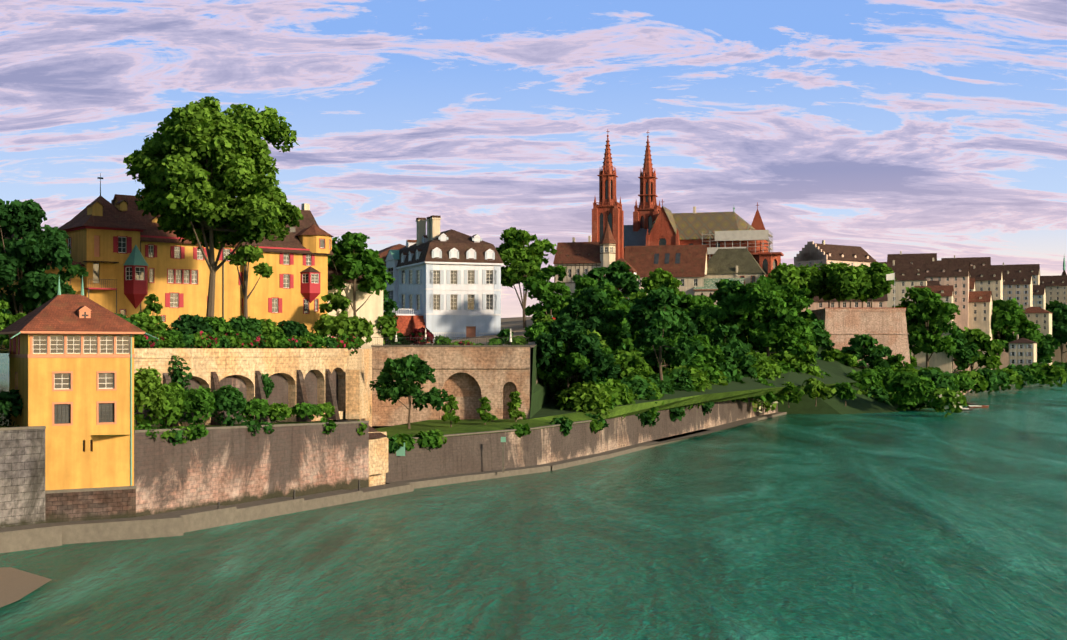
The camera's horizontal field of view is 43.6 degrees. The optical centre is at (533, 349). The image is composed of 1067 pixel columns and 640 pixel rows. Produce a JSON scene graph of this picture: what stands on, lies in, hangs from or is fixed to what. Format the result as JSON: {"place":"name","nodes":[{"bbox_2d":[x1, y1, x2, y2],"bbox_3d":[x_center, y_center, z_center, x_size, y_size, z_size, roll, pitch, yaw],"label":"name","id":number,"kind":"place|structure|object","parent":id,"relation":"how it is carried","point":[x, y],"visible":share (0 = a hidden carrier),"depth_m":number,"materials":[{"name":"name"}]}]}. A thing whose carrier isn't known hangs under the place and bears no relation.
{"place":"outdoors","nodes":[
{"label":"outdoors","id":0,"kind":"place"},
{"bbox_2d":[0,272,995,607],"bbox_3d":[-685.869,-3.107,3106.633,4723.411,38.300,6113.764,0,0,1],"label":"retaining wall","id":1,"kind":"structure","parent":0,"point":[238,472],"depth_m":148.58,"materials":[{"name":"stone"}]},
{"bbox_2d":[0,275,157,522],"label":"tower house","id":2,"kind":"structure","parent":1,"relation":"on","point":[69,366],"depth_m":109.43,"materials":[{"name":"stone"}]},
{"bbox_2d":[0,173,386,352],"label":"mansion","id":3,"kind":"structure","parent":1,"relation":"on","point":[171,272],"depth_m":160.42,"materials":[{"name":"paint"}]},
{"bbox_2d":[130,241,555,508],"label":"stone wall pier","id":4,"kind":"structure","parent":1,"relation":"on","point":[378,456],"depth_m":145.73,"materials":[{"name":"sandstone"},{"name":"dark stone"},{"name":"concrete"}]},
{"bbox_2d":[378,215,503,344],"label":"house","id":5,"kind":"structure","parent":1,"relation":"on","point":[447,283],"depth_m":246.79,"materials":[{"name":"white paint"}]},
{"bbox_2d":[0,95,1066,453],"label":"tree","id":6,"kind":"object","parent":1,"relation":"on","point":[608,339],"depth_m":192.37,"materials":[{"name":"green plant"}]},
{"bbox_2d":[553,131,783,304],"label":"cathedral","id":7,"kind":"structure","parent":1,"relation":"on","point":[694,253],"depth_m":422.71,"materials":[{"name":"red stone"}]},
{"bbox_2d":[794,240,1066,372],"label":"town houses","id":8,"kind":"structure","parent":1,"relation":"on","point":[973,288],"depth_m":592.45,"materials":[{"name":"beige paint"}]},
{"bbox_2d":[0,353,1066,639],"bbox_3d":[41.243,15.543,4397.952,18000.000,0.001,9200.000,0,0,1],"label":"river","id":9,"kind":"structure","parent":0,"point":[920,525],"depth_m":101.04,"materials":[{"name":"teal liquid"}]},
{"bbox_2d":[962,402,988,409],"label":"ferry boats","id":10,"kind":"object","parent":9,"relation":"on","point":[971,406],"visible":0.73,"depth_m":355.43,"materials":[{"name":"white"}]},
{"bbox_2d":[0,0,1066,317],"label":"sky","id":11,"kind":"structure","parent":0,"point":[883,128],"materials":[{"name":"blue"}]}
]}

